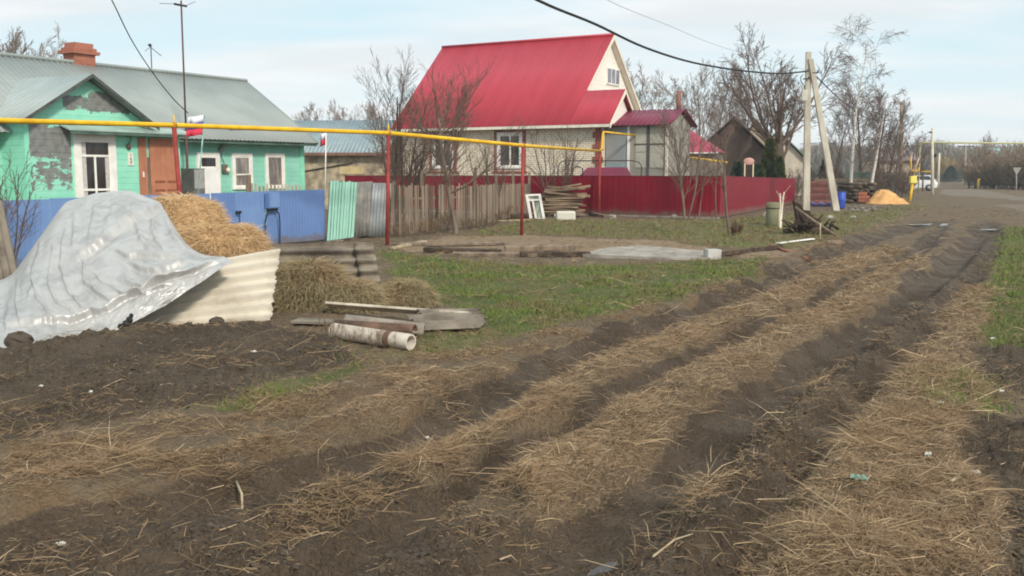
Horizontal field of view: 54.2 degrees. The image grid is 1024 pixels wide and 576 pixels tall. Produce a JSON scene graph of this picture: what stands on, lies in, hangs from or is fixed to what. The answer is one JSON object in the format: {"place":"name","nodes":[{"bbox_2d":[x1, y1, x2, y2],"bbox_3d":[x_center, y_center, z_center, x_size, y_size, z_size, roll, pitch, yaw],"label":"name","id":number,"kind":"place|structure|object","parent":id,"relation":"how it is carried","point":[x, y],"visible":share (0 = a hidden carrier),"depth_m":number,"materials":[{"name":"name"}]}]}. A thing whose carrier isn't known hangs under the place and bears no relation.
{"place":"outdoors","nodes":[
{"label":"outdoors","id":0,"kind":"place"},
{"bbox_2d":[0,177,1023,575],"bbox_3d":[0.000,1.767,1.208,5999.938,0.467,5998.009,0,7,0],"label":"ground","id":1,"kind":"structure","parent":0,"point":[600,537],"depth_m":7.75,"materials":[{"name":"soil"}]},
{"bbox_2d":[0,201,16,279],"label":"slate sheet","id":2,"kind":"object","parent":1,"relation":"on","point":[8,266],"visible":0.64,"depth_m":16.71,"materials":[{"name":"concrete"}]},
{"bbox_2d":[1,25,33,53],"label":"bare tree","id":3,"kind":"object","parent":1,"relation":"on","point":[12,42],"visible":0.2,"depth_m":72.58,"materials":[{"name":"grey plant"}]},
{"bbox_2d":[4,331,33,346],"bbox_3d":[-5.094,0.539,10.323,0.262,0.200,0.242,5,9,39],"label":"soil clod","id":4,"kind":"object","parent":1,"relation":"on","point":[17,337],"visible":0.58,"depth_m":10.26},
{"bbox_2d":[0,144,41,259],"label":"bare shrub","id":5,"kind":"object","parent":1,"relation":"on","point":[17,203],"visible":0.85,"depth_m":17.97,"materials":[{"name":"brown plant"}]},
{"bbox_2d":[32,21,66,58],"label":"bare tree","id":6,"kind":"object","parent":1,"relation":"on","point":[54,51],"visible":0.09,"depth_m":74.98,"materials":[{"name":"grey plant"}]},
{"bbox_2d":[0,190,233,347],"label":"plastic tarp","id":7,"kind":"object","parent":1,"relation":"on","point":[102,260],"visible":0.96,"depth_m":12.34,"materials":[{"name":"plastic"}]},
{"bbox_2d":[0,42,319,224],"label":"green house","id":8,"kind":"structure","parent":1,"relation":"on","point":[77,82],"depth_m":29.77,"materials":[{"name":"teal"}]},
{"bbox_2d":[72,133,117,197],"bbox_3d":[-11.610,-3.332,27.921,0.070,1.930,1.360,4,8,30],"label":"window","id":9,"kind":"structure","parent":8,"relation":"in","point":[94,155],"depth_m":27.88,"materials":[{"name":"white paint"}]},
{"bbox_2d":[138,138,147,194],"bbox_3d":[-10.801,-3.136,29.344,0.071,2.510,0.260,4,8,30],"label":"door","id":10,"kind":"structure","parent":8,"relation":"in","point":[142,155],"depth_m":29.28,"materials":[{"name":"brown paint"}]},
{"bbox_2d":[148,138,176,194],"bbox_3d":[-10.426,-3.213,30.002,0.057,2.510,1.020,4,8,30],"label":"door","id":11,"kind":"structure","parent":8,"relation":"in","point":[161,152],"depth_m":29.87,"materials":[{"name":"wood"}]},
{"bbox_2d":[196,152,220,198],"bbox_3d":[-9.934,-3.337,32.828,0.093,2.200,0.960,4,8,30],"label":"white door","id":12,"kind":"structure","parent":8,"relation":"in","point":[210,161],"depth_m":32.83,"materials":[{"name":"paint"}]},
{"bbox_2d":[231,153,253,188],"bbox_3d":[-9.180,-3.979,34.092,0.070,1.220,0.940,4,8,30],"label":"window","id":13,"kind":"structure","parent":8,"relation":"in","point":[242,163],"depth_m":34.05,"materials":[{"name":"white paint"}]},
{"bbox_2d":[265,153,285,188],"bbox_3d":[-8.385,-4.149,35.459,0.070,1.240,0.960,4,8,30],"label":"window","id":14,"kind":"structure","parent":8,"relation":"in","point":[274,162],"depth_m":35.46,"materials":[{"name":"white paint"}]},
{"bbox_2d":[0,190,324,266],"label":"blue fence","id":15,"kind":"object","parent":1,"relation":"on","point":[302,215],"visible":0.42,"depth_m":24.86,"materials":[{"name":"metal"}]},
{"bbox_2d":[264,192,280,243],"bbox_3d":[-6.043,-1.738,25.100,0.162,1.321,0.561,4,8,29],"label":"meter box","id":16,"kind":"object","parent":15,"relation":"attached to","point":[272,200],"visible":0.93,"depth_m":25.02,"materials":[{"name":"blue metal"}]},
{"bbox_2d":[171,115,181,194],"bbox_3d":[-7.201,-2.074,21.697,0.152,3.311,0.316,3,7,27],"label":"pipe post","id":17,"kind":"object","parent":1,"relation":"on","point":[176,158],"visible":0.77,"depth_m":21.52,"materials":[{"name":"metal"}]},
{"bbox_2d":[0,118,635,151],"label":"gas pipe","id":18,"kind":"object","parent":17,"relation":"on","point":[138,124],"visible":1,"depth_m":22.99,"materials":[{"name":"metal"}]},
{"bbox_2d":[159,0,195,177],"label":"tv mast","id":19,"kind":"object","parent":1,"relation":"on","point":[181,5],"visible":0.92,"depth_m":30.96,"materials":[{"name":"metal"}]},
{"bbox_2d":[148,191,233,229],"bbox_3d":[-4.768,-0.583,14.639,1.508,1.716,1.613,0,7,0],"label":"hay bale","id":20,"kind":"object","parent":1,"relation":"on","point":[184,209],"visible":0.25,"depth_m":14.22},
{"bbox_2d":[181,168,206,193],"bbox_3d":[-10.033,-2.780,31.591,0.620,1.980,0.500,4,8,30],"label":"old cooker","id":21,"kind":"object","parent":1,"relation":"on","point":[189,183],"visible":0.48,"depth_m":31.33,"materials":[{"name":"white paint"}]},
{"bbox_2d":[186,115,204,195],"bbox_3d":[-7.181,-2.724,22.554,0.433,2.356,0.664,0,7,0],"label":"tricolour flag","id":22,"kind":"object","parent":1,"relation":"on","point":[200,119],"visible":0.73,"depth_m":22.65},
{"bbox_2d":[132,249,280,324],"bbox_3d":[-3.901,0.050,12.537,1.900,1.024,0.729,-1,7,-5],"label":"slate sheet","id":23,"kind":"object","parent":1,"relation":"on","point":[240,288],"visible":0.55,"depth_m":12.63,"materials":[{"name":"concrete"}]},
{"bbox_2d":[174,221,280,257],"bbox_3d":[-4.064,-0.259,13.902,1.591,1.392,1.508,0,7,0],"label":"hay bale","id":24,"kind":"object","parent":1,"relation":"on","point":[229,240],"visible":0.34,"depth_m":13.49},
{"bbox_2d":[245,175,300,191],"bbox_3d":[-7.703,-2.780,32.457,0.045,1.780,2.520,4,8,30],"label":"yard palisade","id":25,"kind":"object","parent":1,"relation":"on","point":[249,186],"visible":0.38,"depth_m":31.97,"materials":[{"name":"grey wood"}]},
{"bbox_2d":[271,260,322,312],"bbox_3d":[-2.993,0.113,13.698,1.099,1.004,1.209,0,7,0],"label":"hay heap","id":26,"kind":"object","parent":1,"relation":"on","point":[281,274],"visible":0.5,"depth_m":13.38,"materials":[{"name":"plant"}]},
{"bbox_2d":[273,254,354,313],"bbox_3d":[-2.778,0.086,13.843,1.495,1.149,1.566,0,7,0],"label":"hay heap","id":27,"kind":"object","parent":1,"relation":"on","point":[327,271],"visible":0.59,"depth_m":13.47,"materials":[{"name":"plant"}]},
{"bbox_2d":[268,243,359,280],"bbox_3d":[-2.991,-0.249,15.054,1.875,0.835,0.300,-1,7,-5],"label":"slate sheet","id":28,"kind":"object","parent":1,"relation":"on","point":[344,253],"visible":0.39,"depth_m":15.10,"materials":[{"name":"concrete"}]},
{"bbox_2d":[291,318,343,324],"bbox_3d":[-2.143,0.415,12.256,1.082,0.038,0.300,1,7,8],"label":"board","id":29,"kind":"object","parent":1,"relation":"on","point":[307,320],"visible":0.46,"depth_m":12.19,"materials":[{"name":"wood"}]},
{"bbox_2d":[326,181,356,240],"bbox_3d":[-4.629,-2.108,27.214,1.040,1.612,0.190,-5,8,-37],"label":"corrugated sheet","id":30,"kind":"object","parent":1,"relation":"on","point":[341,210],"visible":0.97,"depth_m":27.18,"materials":[{"name":"metal"}]},
{"bbox_2d":[325,235,371,242],"bbox_3d":[-4.362,-1.429,28.372,0.140,0.084,4.132,2,7,14],"label":"plank","id":31,"kind":"object","parent":1,"relation":"on","point":[346,239],"visible":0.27,"depth_m":27.60,"materials":[{"name":"grey wood"}]},
{"bbox_2d":[354,181,372,236],"bbox_3d":[-4.198,-2.233,28.205,0.171,1.540,0.880,6,9,41],"label":"upright slate","id":32,"kind":"object","parent":31,"relation":"on","point":[363,207],"visible":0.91,"depth_m":28.20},
{"bbox_2d":[295,120,402,208],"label":"stone shed","id":33,"kind":"structure","parent":1,"relation":"on","point":[346,154],"depth_m":49.89,"materials":[{"name":"beige stone"}]},
{"bbox_2d":[311,274,395,313],"bbox_3d":[-2.250,0.222,13.813,1.408,0.822,1.457,0,7,0],"label":"hay heap","id":34,"kind":"object","parent":1,"relation":"on","point":[361,291],"visible":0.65,"depth_m":13.49,"materials":[{"name":"plant"}]},
{"bbox_2d":[354,242,380,293],"bbox_3d":[-2.163,-0.267,15.057,0.473,0.826,0.311,0,7,0],"label":"slate sheet","id":35,"kind":"object","parent":1,"relation":"on","point":[366,260],"visible":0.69,"depth_m":15.07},
{"bbox_2d":[328,323,415,349],"bbox_3d":[-1.544,0.530,10.975,1.112,0.203,0.181,4,8,33],"label":"asbestos pipe","id":36,"kind":"object","parent":1,"relation":"on","point":[406,341],"visible":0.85,"depth_m":10.87,"materials":[{"name":"concrete"}]},
{"bbox_2d":[335,320,417,332],"bbox_3d":[-1.550,0.426,11.302,0.970,0.100,0.170,2,7,16],"label":"split pipe","id":37,"kind":"object","parent":36,"relation":"on","point":[403,328],"visible":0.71,"depth_m":11.22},
{"bbox_2d":[369,183,391,235],"bbox_3d":[-3.743,-2.243,28.606,0.961,1.530,0.146,-7,9,-44],"label":"zinc sheet","id":38,"kind":"object","parent":1,"relation":"on","point":[377,226],"visible":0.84,"depth_m":28.54,"materials":[{"name":"metal"}]},
{"bbox_2d":[344,314,424,334],"bbox_3d":[-1.489,0.419,11.722,0.941,0.227,0.240,0,7,0],"label":"split pipe","id":39,"kind":"object","parent":1,"relation":"on","point":[421,328],"visible":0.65,"depth_m":11.65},
{"bbox_2d":[385,124,390,244],"bbox_3d":[-3.173,-2.527,25.543,0.136,3.275,0.196,6,9,43],"label":"pipe post","id":40,"kind":"object","parent":1,"relation":"on","point":[387,187],"visible":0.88,"depth_m":25.50,"materials":[{"name":"metal"}]},
{"bbox_2d":[325,301,468,313],"bbox_3d":[-1.479,0.279,12.895,1.996,0.158,0.145,2,7,16],"label":"board","id":41,"kind":"object","parent":1,"relation":"on","point":[381,308],"visible":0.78,"depth_m":12.94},
{"bbox_2d":[370,125,435,218],"bbox_3d":[-4.178,-4.251,37.508,2.552,3.728,2.484,4,8,31],"label":"bare shrub","id":42,"kind":"object","parent":1,"relation":"on","point":[405,182],"visible":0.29,"depth_m":37.14,"materials":[{"name":"brown plant"}]},
{"bbox_2d":[354,44,460,226],"bbox_3d":[-3.395,-4.823,32.704,3.424,5.968,5.230,-2,7,-17],"label":"fruit tree","id":43,"kind":"object","parent":1,"relation":"on","point":[395,155],"visible":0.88,"depth_m":32.23,"materials":[{"name":"brown plant"}]},
{"bbox_2d":[378,276,443,308],"bbox_3d":[-1.502,0.175,14.413,1.134,0.718,1.054,0,7,0],"label":"hay heap","id":44,"kind":"object","parent":1,"relation":"on","point":[412,293],"visible":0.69,"depth_m":14.19,"materials":[{"name":"plant"}]},
{"bbox_2d":[393,135,481,221],"bbox_3d":[-2.970,-4.125,37.484,3.770,3.517,2.434,-1,7,-4],"label":"bare shrub","id":45,"kind":"object","parent":1,"relation":"on","point":[425,180],"visible":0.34,"depth_m":37.32,"materials":[{"name":"brown plant"}]},
{"bbox_2d":[405,312,483,330],"bbox_3d":[-0.823,0.403,12.258,0.874,0.155,0.501,-3,7,-22],"label":"slate strip","id":46,"kind":"object","parent":1,"relation":"on","point":[445,321],"visible":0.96,"depth_m":12.20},
{"bbox_2d":[416,308,485,323],"bbox_3d":[-0.764,0.351,12.555,0.840,0.155,0.501,-2,7,-15],"label":"slate strip","id":47,"kind":"object","parent":1,"relation":"on","point":[478,314],"visible":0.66,"depth_m":12.63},
{"bbox_2d":[400,241,504,245],"bbox_3d":[-1.519,-1.137,25.673,2.698,0.087,0.224,-1,7,-7],"label":"plank","id":48,"kind":"object","parent":1,"relation":"on","point":[456,243],"visible":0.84,"depth_m":25.61,"materials":[{"name":"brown wood"}]},
{"bbox_2d":[389,167,530,235],"bbox_3d":[-0.983,-3.252,36.318,0.879,2.220,16.282,2,7,15],"label":"picket fence","id":49,"kind":"object","parent":1,"relation":"on","point":[483,198],"visible":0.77,"depth_m":32.88,"materials":[{"name":"brown wood"}]},
{"bbox_2d":[423,247,500,252],"bbox_3d":[-1.166,-0.874,23.326,1.869,0.121,0.242,2,7,18],"label":"plank","id":50,"kind":"object","parent":1,"relation":"on","point":[439,249],"visible":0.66,"depth_m":23.29,"materials":[{"name":"brown wood"}]},
{"bbox_2d":[388,56,537,233],"bbox_3d":[-1.624,-4.347,30.765,3.607,5.472,4.034,-5,8,-36],"label":"fruit tree","id":51,"kind":"object","parent":1,"relation":"on","point":[457,115],"visible":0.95,"depth_m":30.44,"materials":[{"name":"brown plant"}]},
{"bbox_2d":[436,129,528,199],"bbox_3d":[-1.015,-4.161,37.512,2.970,3.516,2.792,5,8,37],"label":"bare shrub","id":52,"kind":"object","parent":1,"relation":"on","point":[487,182],"visible":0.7,"depth_m":37.37,"materials":[{"name":"brown plant"}]},
{"bbox_2d":[452,252,536,256],"bbox_3d":[-0.388,-0.755,22.502,1.936,0.101,0.205,1,7,8],"label":"plank","id":53,"kind":"object","parent":1,"relation":"on","point":[493,254],"visible":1,"depth_m":22.44,"materials":[{"name":"grey wood"}]},
{"bbox_2d":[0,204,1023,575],"bbox_3d":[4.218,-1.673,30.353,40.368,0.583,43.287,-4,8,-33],"label":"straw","id":54,"kind":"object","parent":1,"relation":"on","point":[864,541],"visible":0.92,"depth_m":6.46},
{"bbox_2d":[0,259,1023,575],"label":"mud clods","id":55,"kind":"object","parent":1,"relation":"on","point":[296,565],"visible":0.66,"depth_m":5.32,"materials":[{"name":"soil"}]},
{"bbox_2d":[520,143,525,234],"bbox_3d":[0.318,-2.818,29.653,0.166,2.920,0.284,0,7,0],"label":"pipe post","id":56,"kind":"object","parent":1,"relation":"on","point":[522,190],"visible":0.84,"depth_m":29.60,"materials":[{"name":"metal"}]},
{"bbox_2d":[525,194,544,218],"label":"window frame","id":57,"kind":"object","parent":1,"relation":"on","point":[537,203],"visible":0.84,"depth_m":40.14,"materials":[{"name":"white paint"}]},
{"bbox_2d":[505,244,575,250],"bbox_3d":[0.683,-0.981,24.286,1.713,0.165,0.250,-1,7,-5],"label":"plank","id":58,"kind":"object","parent":1,"relation":"on","point":[549,247],"visible":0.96,"depth_m":24.19,"materials":[{"name":"grey wood"}]},
{"bbox_2d":[391,33,697,175],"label":"brick house","id":59,"kind":"structure","parent":1,"relation":"on","point":[549,85],"depth_m":47.66,"materials":[{"name":"beige"}]},
{"bbox_2d":[497,132,521,167],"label":"window","id":60,"kind":"structure","parent":59,"relation":"in","point":[508,137],"depth_m":47.36,"materials":[{"name":"white paint"}]},
{"bbox_2d":[606,67,619,85],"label":"attic window","id":61,"kind":"structure","parent":59,"relation":"in","point":[612,74],"depth_m":49.29,"materials":[{"name":"white paint"}]},
{"bbox_2d":[606,127,626,166],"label":"veranda window","id":62,"kind":"structure","parent":59,"relation":"in","point":[616,145],"depth_m":45.27,"materials":[{"name":"grey glass"}]},
{"bbox_2d":[509,117,592,215],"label":"bare shrub","id":63,"kind":"object","parent":1,"relation":"on","point":[566,164],"visible":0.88,"depth_m":42.48,"materials":[{"name":"brown plant"}]},
{"bbox_2d":[519,251,590,256],"bbox_3d":[0.972,-0.765,22.501,1.610,0.124,0.202,-1,7,-9],"label":"plank","id":64,"kind":"object","parent":1,"relation":"on","point":[556,253],"visible":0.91,"depth_m":22.43,"materials":[{"name":"brown wood"}]},
{"bbox_2d":[554,211,575,220],"bbox_3d":[2.044,-2.799,38.737,0.820,0.360,0.400,0,7,0],"label":"canister","id":65,"kind":"object","parent":1,"relation":"on","point":[563,215],"visible":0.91,"depth_m":38.55,"materials":[{"name":"beige plastic"}]},
{"bbox_2d":[344,175,795,218],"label":"red fence","id":66,"kind":"object","parent":1,"relation":"on","point":[643,196],"visible":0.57,"depth_m":42.30,"materials":[{"name":"metal"}]},
{"bbox_2d":[183,204,1023,419],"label":"grass","id":67,"kind":"structure","parent":1,"relation":"on","point":[627,272],"depth_m":17.09,"materials":[{"name":"plant"}]},
{"bbox_2d":[580,167,630,175],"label":"cellar roof","id":68,"kind":"structure","parent":1,"relation":"on","point":[608,171],"depth_m":43.48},
{"bbox_2d":[582,245,721,259],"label":"concrete slab","id":69,"kind":"structure","parent":1,"relation":"on","point":[639,252],"depth_m":22.40,"materials":[{"name":"concrete"}]},
{"bbox_2d":[636,60,682,109],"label":"bare tree","id":70,"kind":"object","parent":1,"relation":"on","point":[650,104],"visible":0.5,"depth_m":89.00,"materials":[{"name":"grey plant"}]},
{"bbox_2d":[647,69,709,131],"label":"bare tree","id":71,"kind":"object","parent":1,"relation":"on","point":[675,87],"visible":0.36,"depth_m":95.03,"materials":[{"name":"grey plant"}]},
{"bbox_2d":[649,93,729,219],"bbox_3d":[6.623,-5.150,39.344,3.403,5.069,2.948,-2,7,-18],"label":"fruit tree","id":72,"kind":"object","parent":1,"relation":"on","point":[680,171],"visible":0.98,"depth_m":39.06,"materials":[{"name":"brown plant"}]},
{"bbox_2d":[680,58,724,136],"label":"bare tree","id":73,"kind":"object","parent":1,"relation":"on","point":[695,93],"visible":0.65,"depth_m":91.38,"materials":[{"name":"grey plant"}]},
{"bbox_2d":[689,129,723,175],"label":"pink roof shed","id":74,"kind":"structure","parent":1,"relation":"on","point":[696,149],"depth_m":56.88,"materials":[{"name":"white paint"}]},
{"bbox_2d":[693,109,753,234],"bbox_3d":[6.168,-3.385,29.590,1.604,3.873,1.528,-2,7,-20],"label":"fruit tree","id":75,"kind":"object","parent":1,"relation":"on","point":[724,193],"visible":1,"depth_m":29.68,"materials":[{"name":"brown plant"}]},
{"bbox_2d":[705,59,749,131],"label":"bare tree","id":76,"kind":"object","parent":1,"relation":"on","point":[725,96],"visible":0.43,"depth_m":94.74,"materials":[{"name":"grey plant"}]},
{"bbox_2d":[708,116,763,176],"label":"brown barn","id":77,"kind":"structure","parent":1,"relation":"on","point":[739,139],"depth_m":65.30,"materials":[{"name":"wood"}]},
{"bbox_2d":[721,245,782,255],"bbox_3d":[5.648,-0.890,23.589,0.168,0.120,2.924,6,9,41],"label":"plank","id":78,"kind":"object","parent":1,"relation":"on","point":[749,250],"visible":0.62,"depth_m":23.40,"materials":[{"name":"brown wood"}]},
{"bbox_2d":[761,137,777,177],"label":"thuja","id":79,"kind":"object","parent":1,"relation":"on","point":[769,154],"visible":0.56,"depth_m":57.25,"materials":[{"name":"green plant"}]},
{"bbox_2d":[765,202,778,225],"bbox_3d":[9.253,-2.613,35.336,0.580,0.820,0.580,0,7,0],"label":"old barrel","id":80,"kind":"object","parent":1,"relation":"on","point":[772,211],"visible":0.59,"depth_m":35.10,"materials":[{"name":"metal"}]},
{"bbox_2d":[771,156,787,177],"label":"thuja","id":81,"kind":"object","parent":1,"relation":"on","point":[779,168],"visible":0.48,"depth_m":56.41,"materials":[{"name":"green plant"}]},
{"bbox_2d":[711,20,850,162],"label":"tree","id":82,"kind":"object","parent":1,"relation":"on","point":[776,121],"visible":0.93,"depth_m":61.41,"materials":[{"name":"brown plant"}]},
{"bbox_2d":[772,133,812,194],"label":"white cottage","id":83,"kind":"structure","parent":1,"relation":"on","point":[794,159],"depth_m":78.08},
{"bbox_2d":[781,201,838,239],"bbox_3d":[8.657,-1.845,29.254,1.661,1.301,3.271,2,7,20],"label":"root heap","id":84,"kind":"object","parent":1,"relation":"on","point":[805,221],"visible":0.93,"depth_m":30.15,"materials":[{"name":"wood"}]},
{"bbox_2d":[800,52,839,210],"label":"power pole","id":85,"kind":"object","parent":1,"relation":"on","point":[810,75],"visible":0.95,"depth_m":47.84,"materials":[{"name":"concrete"}]},
{"bbox_2d":[535,0,802,73],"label":"overhead cable","id":86,"kind":"object","parent":85,"relation":"attached to","point":[594,23],"visible":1,"depth_m":32.87,"materials":[{"name":"black rubber"}]},
{"bbox_2d":[817,96,868,177],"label":"bare tree","id":87,"kind":"object","parent":1,"relation":"on","point":[839,152],"visible":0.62,"depth_m":87.77,"materials":[{"name":"grey plant"}]},
{"bbox_2d":[833,75,895,171],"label":"bare tree","id":88,"kind":"object","parent":1,"relation":"on","point":[859,145],"visible":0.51,"depth_m":79.45,"materials":[{"name":"grey plant"}]},
{"bbox_2d":[822,13,908,182],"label":"birch tree","id":89,"kind":"object","parent":1,"relation":"on","point":[848,112],"visible":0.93,"depth_m":68.86,"materials":[{"name":"grey plant"}]},
{"bbox_2d":[850,82,908,182],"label":"birch tree","id":90,"kind":"object","parent":1,"relation":"on","point":[879,135],"visible":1,"depth_m":66.52,"materials":[{"name":"grey plant"}]},
{"bbox_2d":[863,84,899,188],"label":"bare tree","id":91,"kind":"object","parent":1,"relation":"on","point":[880,150],"visible":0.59,"depth_m":74.65,"materials":[{"name":"grey plant"}]},
{"bbox_2d":[861,160,903,192],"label":"bare bush","id":92,"kind":"object","parent":1,"relation":"on","point":[888,175],"visible":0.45,"depth_m":71.00,"materials":[{"name":"brown plant"}]},
{"bbox_2d":[866,189,908,203],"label":"sand heap","id":93,"kind":"object","parent":1,"relation":"on","point":[883,196],"visible":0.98,"depth_m":57.79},
{"bbox_2d":[862,148,922,188],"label":"grey bungalow","id":94,"kind":"object","parent":1,"relation":"on","point":[885,164],"visible":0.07,"depth_m":104.30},
{"bbox_2d":[872,165,917,196],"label":"bare bush","id":95,"kind":"object","parent":1,"relation":"on","point":[884,181],"visible":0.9,"depth_m":69.32,"materials":[{"name":"brown plant"}]},
{"bbox_2d":[881,112,921,193],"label":"bare tree","id":96,"kind":"object","parent":1,"relation":"on","point":[899,150],"visible":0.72,"depth_m":81.77,"materials":[{"name":"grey plant"}]},
{"bbox_2d":[880,97,924,171],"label":"bare tree","id":97,"kind":"object","parent":1,"relation":"on","point":[904,110],"visible":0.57,"depth_m":82.86,"materials":[{"name":"brown plant"}]},
{"bbox_2d":[799,138,1023,178],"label":"wood","id":98,"kind":"object","parent":1,"relation":"on","point":[943,150],"visible":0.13,"depth_m":255.01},
{"bbox_2d":[902,136,927,178],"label":"bare tree","id":99,"kind":"object","parent":1,"relation":"on","point":[913,163],"visible":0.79,"depth_m":83.45,"materials":[{"name":"brown plant"}]},
{"bbox_2d":[912,131,934,190],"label":"bare tree","id":100,"kind":"object","parent":1,"relation":"on","point":[923,158],"visible":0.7,"depth_m":95.43,"materials":[{"name":"brown plant"}]},
{"bbox_2d":[922,128,936,193],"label":"street lamp","id":101,"kind":"object","parent":1,"relation":"on","point":[933,155],"visible":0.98,"depth_m":81.27,"materials":[{"name":"concrete"}]},
{"bbox_2d":[930,156,955,181],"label":"willow tree","id":102,"kind":"object","parent":1,"relation":"on","point":[944,165],"visible":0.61,"depth_m":173.36,"materials":[{"name":"brown plant"}]},
{"bbox_2d":[940,165,962,181],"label":"spruce","id":103,"kind":"object","parent":1,"relation":"on","point":[949,170],"visible":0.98,"depth_m":168.57,"materials":[{"name":"green plant"}]},
{"bbox_2d":[917,142,1023,192],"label":"road gas pipe","id":104,"kind":"object","parent":1,"relation":"on","point":[964,143],"visible":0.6,"depth_m":87.30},
{"bbox_2d":[955,145,997,183],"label":"bare bush","id":105,"kind":"object","parent":1,"relation":"on","point":[969,156],"visible":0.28,"depth_m":132.25,"materials":[{"name":"brown plant"}]},
{"bbox_2d":[962,156,995,187],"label":"bare bush","id":106,"kind":"object","parent":1,"relation":"on","point":[972,169],"visible":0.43,"depth_m":109.88,"materials":[{"name":"brown plant"}]},
{"bbox_2d":[966,150,1018,188],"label":"bare bush","id":107,"kind":"object","parent":1,"relation":"on","point":[983,176],"visible":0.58,"depth_m":107.68,"materials":[{"name":"brown plant"}]},
{"bbox_2d":[983,157,1014,188],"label":"bare bush","id":108,"kind":"object","parent":1,"relation":"on","point":[989,167],"visible":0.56,"depth_m":106.55,"materials":[{"name":"brown plant"}]},
{"bbox_2d":[995,145,1023,188],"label":"bare bush","id":109,"kind":"object","parent":1,"relation":"on","point":[1007,175],"visible":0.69,"depth_m":104.42,"materials":[{"name":"brown plant"}]},
{"bbox_2d":[0,0,1023,148],"label":"sky","id":110,"kind":"structure","parent":0,"point":[960,64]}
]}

